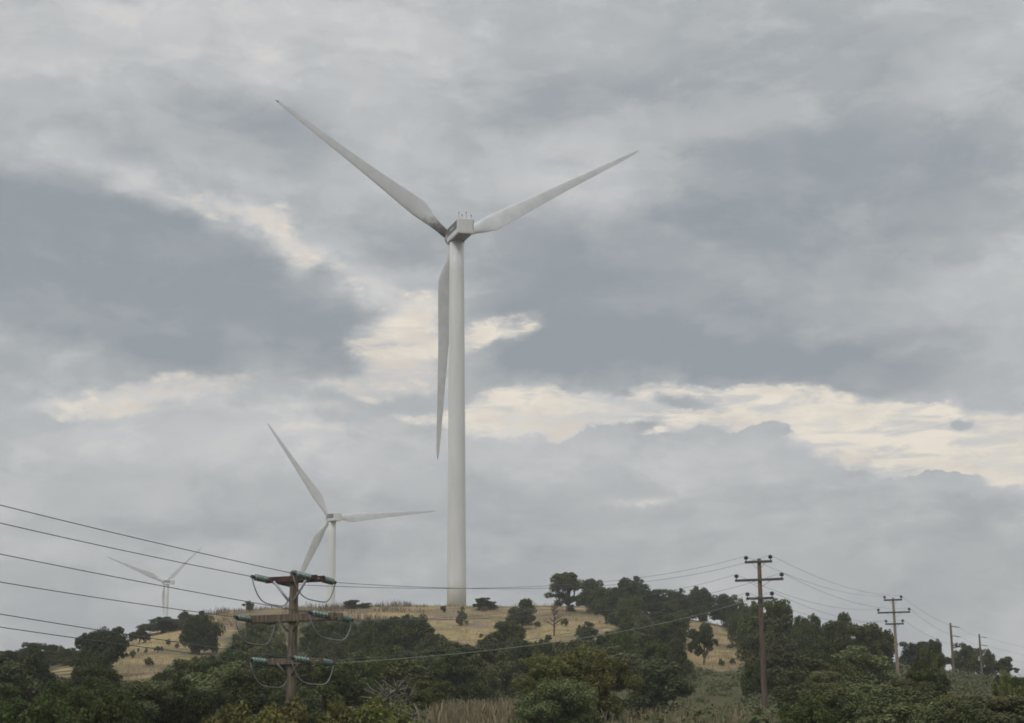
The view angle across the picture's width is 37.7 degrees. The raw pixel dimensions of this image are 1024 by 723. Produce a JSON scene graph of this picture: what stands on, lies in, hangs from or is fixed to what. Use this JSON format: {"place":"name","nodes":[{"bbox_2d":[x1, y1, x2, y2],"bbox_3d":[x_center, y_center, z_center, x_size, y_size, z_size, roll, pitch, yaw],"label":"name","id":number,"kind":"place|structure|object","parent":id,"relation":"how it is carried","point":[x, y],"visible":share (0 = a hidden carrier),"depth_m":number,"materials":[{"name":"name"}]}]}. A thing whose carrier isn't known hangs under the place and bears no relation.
{"place":"outdoors","nodes":[
{"label":"outdoors","id":0,"kind":"place"},
{"bbox_2d":[0,0,1023,677],"label":"sky","id":1,"kind":"structure","parent":0,"point":[787,325],"materials":[{"name":"grey"}]},
{"bbox_2d":[42,604,993,722],"bbox_3d":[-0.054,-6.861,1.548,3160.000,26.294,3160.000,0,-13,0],"label":"hillside ground","id":2,"kind":"structure","parent":0,"point":[60,670],"depth_m":241.23,"materials":[{"name":"beige plant"}]},
{"bbox_2d":[0,681,34,720],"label":"shrub","id":3,"kind":"object","parent":2,"relation":"on","point":[8,693],"visible":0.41,"depth_m":70.55,"materials":[{"name":"green plant"}]},
{"bbox_2d":[0,652,41,700],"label":"bushy tree","id":4,"kind":"object","parent":2,"relation":"on","point":[7,668],"visible":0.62,"depth_m":110.40,"materials":[{"name":"green plant"}]},
{"bbox_2d":[5,652,44,708],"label":"oak tree","id":5,"kind":"object","parent":2,"relation":"on","point":[33,658],"visible":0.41,"depth_m":111.47,"materials":[{"name":"green plant"}]},
{"bbox_2d":[12,642,51,661],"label":"oak tree","id":6,"kind":"object","parent":2,"relation":"on","point":[29,649],"visible":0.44,"depth_m":205.63,"materials":[{"name":"green plant"}]},
{"bbox_2d":[2,697,63,722],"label":"shrub","id":7,"kind":"object","parent":2,"relation":"on","point":[44,708],"visible":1,"depth_m":42.23,"materials":[{"name":"green plant"}]},
{"bbox_2d":[31,649,58,695],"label":"oak tree","id":8,"kind":"object","parent":2,"relation":"on","point":[42,671],"visible":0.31,"depth_m":126.20,"materials":[{"name":"green plant"}]},
{"bbox_2d":[23,681,80,722],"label":"shrub","id":9,"kind":"object","parent":2,"relation":"on","point":[63,717],"visible":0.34,"depth_m":51.97,"materials":[{"name":"green plant"}]},
{"bbox_2d":[66,632,91,666],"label":"oak tree","id":10,"kind":"object","parent":2,"relation":"on","point":[83,648],"visible":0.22,"depth_m":172.30,"materials":[{"name":"green plant"}]},
{"bbox_2d":[68,653,109,687],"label":"oak tree","id":11,"kind":"object","parent":2,"relation":"on","point":[101,660],"visible":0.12,"depth_m":121.70,"materials":[{"name":"green plant"}]},
{"bbox_2d":[53,684,138,722],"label":"shrub","id":12,"kind":"object","parent":2,"relation":"on","point":[75,701],"visible":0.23,"depth_m":63.87,"materials":[{"name":"green plant"}]},
{"bbox_2d":[73,663,122,689],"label":"oak tree","id":13,"kind":"object","parent":2,"relation":"on","point":[99,670],"visible":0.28,"depth_m":105.01,"materials":[{"name":"green plant"}]},
{"bbox_2d":[84,626,129,668],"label":"oak tree","id":14,"kind":"object","parent":2,"relation":"on","point":[112,652],"visible":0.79,"depth_m":168.23,"materials":[{"name":"green plant"}]},
{"bbox_2d":[71,686,143,722],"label":"shrub","id":15,"kind":"object","parent":2,"relation":"on","point":[113,703],"visible":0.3,"depth_m":44.45,"materials":[{"name":"green plant"}]},
{"bbox_2d":[88,695,141,722],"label":"shrub","id":16,"kind":"object","parent":2,"relation":"on","point":[118,714],"visible":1,"depth_m":41.18,"materials":[{"name":"green plant"}]},
{"bbox_2d":[99,680,183,722],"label":"shrub","id":17,"kind":"object","parent":2,"relation":"on","point":[157,698],"visible":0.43,"depth_m":67.75,"materials":[{"name":"green plant"}]},
{"bbox_2d":[108,547,201,616],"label":"wind turbine","id":18,"kind":"object","parent":2,"relation":"on","point":[165,592],"visible":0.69,"depth_m":1168.74,"materials":[{"name":"white paint"}]},
{"bbox_2d":[136,617,184,632],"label":"bushy tree","id":19,"kind":"object","parent":2,"relation":"on","point":[163,624],"visible":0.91,"depth_m":262.72,"materials":[{"name":"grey plant"}]},
{"bbox_2d":[163,679,216,722],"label":"shrub","id":20,"kind":"object","parent":2,"relation":"on","point":[195,706],"visible":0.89,"depth_m":69.33,"materials":[{"name":"green plant"}]},
{"bbox_2d":[172,659,213,685],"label":"oak tree","id":21,"kind":"object","parent":2,"relation":"on","point":[194,665],"visible":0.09,"depth_m":117.53,"materials":[{"name":"green plant"}]},
{"bbox_2d":[178,610,225,653],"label":"oak tree","id":22,"kind":"object","parent":2,"relation":"on","point":[203,630],"visible":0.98,"depth_m":210.92,"materials":[{"name":"green plant"}]},
{"bbox_2d":[182,668,229,705],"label":"bushy tree","id":23,"kind":"object","parent":2,"relation":"on","point":[202,682],"visible":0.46,"depth_m":97.48,"materials":[{"name":"green plant"}]},
{"bbox_2d":[199,699,255,722],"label":"shrub","id":24,"kind":"object","parent":2,"relation":"on","point":[235,712],"visible":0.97,"depth_m":40.98,"materials":[{"name":"green plant"}]},
{"bbox_2d":[208,659,247,708],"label":"bushy tree","id":25,"kind":"object","parent":2,"relation":"on","point":[238,665],"visible":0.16,"depth_m":99.94,"materials":[{"name":"green plant"}]},
{"bbox_2d":[218,669,284,716],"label":"oak tree","id":26,"kind":"object","parent":2,"relation":"on","point":[253,691],"visible":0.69,"depth_m":85.61,"materials":[{"name":"green plant"}]},
{"bbox_2d":[240,623,269,653],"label":"bushy tree","id":27,"kind":"object","parent":2,"relation":"on","point":[255,631],"visible":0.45,"depth_m":178.83,"materials":[{"name":"green plant"}]},
{"bbox_2d":[217,666,297,708],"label":"oak tree","id":28,"kind":"object","parent":2,"relation":"on","point":[277,673],"visible":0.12,"depth_m":96.90,"materials":[{"name":"green plant"}]},
{"bbox_2d":[242,706,287,722],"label":"shrub","id":29,"kind":"object","parent":2,"relation":"on","point":[272,715],"visible":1,"depth_m":38.34,"materials":[{"name":"green plant"}]},
{"bbox_2d":[262,623,285,653],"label":"bushy tree","id":30,"kind":"object","parent":2,"relation":"on","point":[274,643],"visible":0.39,"depth_m":186.82,"materials":[{"name":"green plant"}]},
{"bbox_2d":[247,651,306,684],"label":"oak tree","id":31,"kind":"object","parent":2,"relation":"on","point":[255,667],"visible":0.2,"depth_m":140.83,"materials":[{"name":"green plant"}]},
{"bbox_2d":[256,685,327,722],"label":"shrub","id":32,"kind":"object","parent":2,"relation":"on","point":[312,705],"visible":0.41,"depth_m":63.37,"materials":[{"name":"green plant"}]},
{"bbox_2d":[233,570,353,710],"bbox_3d":[-6.859,11.757,46.565,3.360,10.474,2.339,-7,-14,26],"label":"utility pole","id":33,"kind":"object","parent":2,"relation":"on","point":[293,618],"visible":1,"depth_m":47.12,"materials":[{"name":"brown wood"}]},
{"bbox_2d":[256,695,338,722],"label":"shrub","id":34,"kind":"object","parent":2,"relation":"on","point":[290,715],"visible":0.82,"depth_m":40.58,"materials":[{"name":"green plant"}]},
{"bbox_2d":[274,655,332,691],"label":"oak tree","id":35,"kind":"object","parent":2,"relation":"on","point":[305,672],"visible":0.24,"depth_m":112.47,"materials":[{"name":"green plant"}]},
{"bbox_2d":[307,621,330,657],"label":"oak tree","id":36,"kind":"object","parent":2,"relation":"on","point":[315,644],"visible":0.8,"depth_m":194.99,"materials":[{"name":"green plant"}]},
{"bbox_2d":[320,630,347,661],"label":"bushy tree","id":37,"kind":"object","parent":2,"relation":"on","point":[334,650],"visible":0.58,"depth_m":179.28,"materials":[{"name":"green plant"}]},
{"bbox_2d":[300,660,374,711],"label":"oak tree","id":38,"kind":"object","parent":2,"relation":"on","point":[345,686],"visible":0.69,"depth_m":95.55,"materials":[{"name":"green plant"}]},
{"bbox_2d":[324,698,363,722],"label":"shrub","id":39,"kind":"object","parent":2,"relation":"on","point":[337,707],"visible":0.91,"depth_m":46.63,"materials":[{"name":"green plant"}]},
{"bbox_2d":[267,423,434,607],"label":"wind turbine","id":40,"kind":"object","parent":2,"relation":"on","point":[331,518],"visible":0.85,"depth_m":657.43,"materials":[{"name":"white paint"}]},
{"bbox_2d":[346,617,382,657],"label":"oak tree","id":41,"kind":"object","parent":2,"relation":"on","point":[366,639],"visible":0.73,"depth_m":188.63,"materials":[{"name":"green plant"}]},
{"bbox_2d":[348,661,389,703],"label":"oak tree","id":42,"kind":"object","parent":2,"relation":"on","point":[364,670],"visible":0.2,"depth_m":108.39,"materials":[{"name":"green plant"}]},
{"bbox_2d":[335,693,424,722],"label":"shrub","id":43,"kind":"object","parent":2,"relation":"on","point":[367,713],"visible":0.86,"depth_m":47.23,"materials":[{"name":"green plant"}]},
{"bbox_2d":[203,599,558,626],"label":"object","id":44,"kind":"object","parent":2,"relation":"on","point":[331,607],"visible":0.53,"depth_m":287.60,"materials":[{"name":"beige plant"}]},
{"bbox_2d":[360,676,420,722],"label":"bare tree","id":45,"kind":"object","parent":2,"relation":"on","point":[388,695],"visible":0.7,"depth_m":56.44,"materials":[{"name":"grey wood"}]},
{"bbox_2d":[364,656,424,707],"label":"oak tree","id":46,"kind":"object","parent":2,"relation":"on","point":[396,669],"visible":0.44,"depth_m":115.18,"materials":[{"name":"green plant"}]},
{"bbox_2d":[383,613,427,658],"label":"oak tree","id":47,"kind":"object","parent":2,"relation":"on","point":[416,621],"visible":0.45,"depth_m":195.22,"materials":[{"name":"green plant"}]},
{"bbox_2d":[382,621,435,658],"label":"oak tree","id":48,"kind":"object","parent":2,"relation":"on","point":[409,631],"visible":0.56,"depth_m":194.26,"materials":[{"name":"green plant"}]},
{"bbox_2d":[32,702,786,722],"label":"undergrowth grass","id":49,"kind":"structure","parent":2,"relation":"on","point":[673,714],"depth_m":78.74,"materials":[{"name":"plant"}]},
{"bbox_2d":[381,673,455,712],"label":"bushy tree","id":50,"kind":"object","parent":2,"relation":"on","point":[416,677],"visible":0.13,"depth_m":89.95,"materials":[{"name":"green plant"}]},
{"bbox_2d":[405,679,450,710],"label":"oak tree","id":51,"kind":"object","parent":2,"relation":"on","point":[431,692],"visible":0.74,"depth_m":86.99,"materials":[{"name":"green plant"}]},
{"bbox_2d":[276,100,638,606],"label":"wind turbine","id":52,"kind":"object","parent":2,"relation":"on","point":[456,233],"visible":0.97,"depth_m":331.45,"materials":[{"name":"white paint"}]},
{"bbox_2d":[398,696,520,722],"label":"tall grass","id":53,"kind":"structure","parent":2,"relation":"on","point":[482,711],"depth_m":71.71,"materials":[{"name":"beige plant"}]},
{"bbox_2d":[427,650,492,701],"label":"oak tree","id":54,"kind":"object","parent":2,"relation":"on","point":[452,667],"visible":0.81,"depth_m":127.34,"materials":[{"name":"green plant"}]},
{"bbox_2d":[427,644,496,677],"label":"oak tree","id":55,"kind":"object","parent":2,"relation":"on","point":[486,656],"visible":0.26,"depth_m":146.32,"materials":[{"name":"green plant"}]},
{"bbox_2d":[459,652,501,700],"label":"bushy tree","id":56,"kind":"object","parent":2,"relation":"on","point":[483,673],"visible":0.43,"depth_m":129.66,"materials":[{"name":"green plant"}]},
{"bbox_2d":[474,630,503,666],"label":"oak tree","id":57,"kind":"object","parent":2,"relation":"on","point":[488,640],"visible":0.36,"depth_m":181.42,"materials":[{"name":"green plant"}]},
{"bbox_2d":[486,648,527,697],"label":"bushy tree","id":58,"kind":"object","parent":2,"relation":"on","point":[507,669],"visible":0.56,"depth_m":135.98,"materials":[{"name":"green plant"}]},
{"bbox_2d":[494,620,526,646],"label":"oak tree","id":59,"kind":"object","parent":2,"relation":"on","point":[511,629],"visible":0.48,"depth_m":201.18,"materials":[{"name":"green plant"}]},
{"bbox_2d":[16,622,1023,722],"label":"undergrowth","id":60,"kind":"object","parent":2,"relation":"on","point":[772,709],"visible":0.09,"depth_m":125.80,"materials":[{"name":"green plant"}]},
{"bbox_2d":[503,606,536,625],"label":"bushy tree","id":61,"kind":"object","parent":2,"relation":"on","point":[518,618],"visible":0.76,"depth_m":250.87,"materials":[{"name":"green plant"}]},
{"bbox_2d":[511,638,534,674],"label":"bushy tree","id":62,"kind":"object","parent":2,"relation":"on","point":[524,652],"visible":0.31,"depth_m":145.71,"materials":[{"name":"green plant"}]},
{"bbox_2d":[510,653,577,690],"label":"shrub","id":63,"kind":"object","parent":2,"relation":"on","point":[546,669],"visible":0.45,"depth_m":77.97,"materials":[{"name":"green plant"}]},
{"bbox_2d":[509,679,598,722],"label":"shrub","id":64,"kind":"object","parent":2,"relation":"on","point":[553,706],"visible":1,"depth_m":63.26,"materials":[{"name":"green plant"}]},
{"bbox_2d":[543,572,578,611],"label":"oak tree","id":65,"kind":"object","parent":2,"relation":"on","point":[562,580],"visible":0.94,"depth_m":284.54,"materials":[{"name":"green plant"}]},
{"bbox_2d":[551,644,615,700],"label":"shrub","id":66,"kind":"object","parent":2,"relation":"on","point":[573,664],"visible":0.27,"depth_m":82.07,"materials":[{"name":"green plant"}]},
{"bbox_2d":[571,578,613,613],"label":"oak tree","id":67,"kind":"object","parent":2,"relation":"on","point":[593,594],"visible":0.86,"depth_m":281.88,"materials":[{"name":"green plant"}]},
{"bbox_2d":[593,591,621,624],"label":"oak tree","id":68,"kind":"object","parent":2,"relation":"on","point":[609,606],"visible":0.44,"depth_m":258.79,"materials":[{"name":"green plant"}]},
{"bbox_2d":[577,648,643,720],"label":"shrub","id":69,"kind":"object","parent":2,"relation":"on","point":[597,669],"visible":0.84,"depth_m":79.72,"materials":[{"name":"green plant"}]},
{"bbox_2d":[603,645,643,679],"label":"bushy tree","id":70,"kind":"object","parent":2,"relation":"on","point":[614,653],"visible":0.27,"depth_m":150.07,"materials":[{"name":"green plant"}]},
{"bbox_2d":[604,576,656,612],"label":"oak tree","id":71,"kind":"object","parent":2,"relation":"on","point":[634,588],"visible":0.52,"depth_m":280.94,"materials":[{"name":"green plant"}]},
{"bbox_2d":[615,597,651,634],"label":"oak tree","id":72,"kind":"object","parent":2,"relation":"on","point":[631,613],"visible":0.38,"depth_m":225.07,"materials":[{"name":"green plant"}]},
{"bbox_2d":[613,658,695,714],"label":"bushy tree","id":73,"kind":"object","parent":2,"relation":"on","point":[663,684],"visible":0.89,"depth_m":108.45,"materials":[{"name":"green plant"}]},
{"bbox_2d":[645,588,676,615],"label":"oak tree","id":74,"kind":"object","parent":2,"relation":"on","point":[660,597],"visible":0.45,"depth_m":287.10,"materials":[{"name":"green plant"}]},
{"bbox_2d":[645,614,686,643],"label":"oak tree","id":75,"kind":"object","parent":2,"relation":"on","point":[666,632],"visible":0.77,"depth_m":211.94,"materials":[{"name":"green plant"}]},
{"bbox_2d":[641,641,695,677],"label":"oak tree","id":76,"kind":"object","parent":2,"relation":"on","point":[656,650],"visible":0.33,"depth_m":160.25,"materials":[{"name":"green plant"}]},
{"bbox_2d":[665,635,692,680],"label":"bushy tree","id":77,"kind":"object","parent":2,"relation":"on","point":[676,654],"visible":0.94,"depth_m":158.02,"materials":[{"name":"green plant"}]},
{"bbox_2d":[684,586,718,621],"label":"oak tree","id":78,"kind":"object","parent":2,"relation":"on","point":[697,601],"visible":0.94,"depth_m":293.02,"materials":[{"name":"green plant"}]},
{"bbox_2d":[687,623,718,664],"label":"oak tree","id":79,"kind":"object","parent":2,"relation":"on","point":[704,635],"visible":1,"depth_m":192.55,"materials":[{"name":"green plant"}]},
{"bbox_2d":[707,593,739,626],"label":"oak tree","id":80,"kind":"object","parent":2,"relation":"on","point":[725,614],"visible":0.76,"depth_m":293.25,"materials":[{"name":"green plant"}]},
{"bbox_2d":[740,661,770,697],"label":"oak tree","id":81,"kind":"object","parent":2,"relation":"on","point":[751,679],"visible":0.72,"depth_m":129.00,"materials":[{"name":"green plant"}]},
{"bbox_2d":[734,555,783,710],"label":"utility pole","id":82,"kind":"object","parent":2,"relation":"on","point":[760,599],"visible":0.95,"depth_m":102.49,"materials":[{"name":"brown wood"}]},
{"bbox_2d":[734,598,798,661],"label":"oak tree","id":83,"kind":"object","parent":2,"relation":"on","point":[778,619],"visible":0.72,"depth_m":200.54,"materials":[{"name":"green plant"}]},
{"bbox_2d":[751,637,801,662],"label":"bushy tree","id":84,"kind":"object","parent":2,"relation":"on","point":[777,644],"visible":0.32,"depth_m":173.06,"materials":[{"name":"green plant"}]},
{"bbox_2d":[743,649,812,688],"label":"bushy tree","id":85,"kind":"object","parent":2,"relation":"on","point":[779,662],"visible":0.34,"depth_m":133.65,"materials":[{"name":"green plant"}]},
{"bbox_2d":[792,625,815,655],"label":"oak tree","id":86,"kind":"object","parent":2,"relation":"on","point":[805,641],"visible":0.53,"depth_m":189.18,"materials":[{"name":"green plant"}]},
{"bbox_2d":[769,654,841,709],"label":"bushy tree","id":87,"kind":"object","parent":2,"relation":"on","point":[787,690],"visible":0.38,"depth_m":104.13,"materials":[{"name":"green plant"}]},
{"bbox_2d":[777,693,843,722],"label":"shrub","id":88,"kind":"object","parent":2,"relation":"on","point":[808,714],"visible":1,"depth_m":50.62,"materials":[{"name":"green plant"}]},
{"bbox_2d":[798,670,854,701],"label":"shrub","id":89,"kind":"object","parent":2,"relation":"on","point":[817,683],"visible":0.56,"depth_m":83.24,"materials":[{"name":"green plant"}]},
{"bbox_2d":[812,620,855,656],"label":"oak tree","id":90,"kind":"object","parent":2,"relation":"on","point":[833,634],"visible":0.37,"depth_m":176.64,"materials":[{"name":"green plant"}]},
{"bbox_2d":[816,686,874,711],"bbox_3d":[13.343,14.207,59.707,3.376,2.481,4.284,4,-13,-18],"label":"shrub","id":91,"kind":"object","parent":2,"relation":"on","point":[831,701],"visible":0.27,"depth_m":59.23,"materials":[{"name":"green plant"}]},
{"bbox_2d":[826,653,879,684],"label":"oak tree","id":92,"kind":"object","parent":2,"relation":"on","point":[840,667],"visible":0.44,"depth_m":122.14,"materials":[{"name":"green plant"}]},
{"bbox_2d":[830,644,900,692],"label":"bushy tree","id":93,"kind":"object","parent":2,"relation":"on","point":[877,667],"visible":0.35,"depth_m":123.79,"materials":[{"name":"green plant"}]},
{"bbox_2d":[836,622,899,675],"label":"oak tree","id":94,"kind":"object","parent":2,"relation":"on","point":[875,639],"visible":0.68,"depth_m":171.92,"materials":[{"name":"green plant"}]},
{"bbox_2d":[815,686,936,722],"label":"shrub","id":95,"kind":"object","parent":2,"relation":"on","point":[878,704],"visible":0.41,"depth_m":54.35,"materials":[{"name":"green plant"}]},
{"bbox_2d":[877,595,910,677],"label":"utility pole","id":96,"kind":"object","parent":2,"relation":"on","point":[894,623],"visible":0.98,"depth_m":156.50,"materials":[{"name":"beige wood"}]},
{"bbox_2d":[855,702,938,722],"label":"shrub","id":97,"kind":"object","parent":2,"relation":"on","point":[900,712],"visible":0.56,"depth_m":49.25,"materials":[{"name":"green plant"}]},
{"bbox_2d":[899,641,939,665],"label":"oak tree","id":98,"kind":"object","parent":2,"relation":"on","point":[908,656],"visible":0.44,"depth_m":233.22,"materials":[{"name":"green plant"}]},
{"bbox_2d":[909,646,945,674],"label":"oak tree","id":99,"kind":"object","parent":2,"relation":"on","point":[934,660],"visible":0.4,"depth_m":148.53,"materials":[{"name":"green plant"}]},
{"bbox_2d":[905,668,951,694],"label":"oak tree","id":100,"kind":"object","parent":2,"relation":"on","point":[926,675],"visible":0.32,"depth_m":85.96,"materials":[{"name":"green plant"}]},
{"bbox_2d":[886,698,983,722],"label":"shrub","id":101,"kind":"object","parent":2,"relation":"on","point":[948,711],"visible":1,"depth_m":45.85,"materials":[{"name":"green plant"}]},
{"bbox_2d":[911,700,1015,722],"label":"shrub","id":102,"kind":"object","parent":2,"relation":"on","point":[991,717],"visible":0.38,"depth_m":47.16,"materials":[{"name":"green plant"}]},
{"bbox_2d":[943,641,988,673],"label":"oak tree","id":103,"kind":"object","parent":2,"relation":"on","point":[967,660],"visible":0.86,"depth_m":232.41,"materials":[{"name":"green plant"}]},
{"bbox_2d":[945,695,1023,722],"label":"shrub","id":104,"kind":"object","parent":2,"relation":"on","point":[1002,707],"visible":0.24,"depth_m":53.87,"materials":[{"name":"green plant"}]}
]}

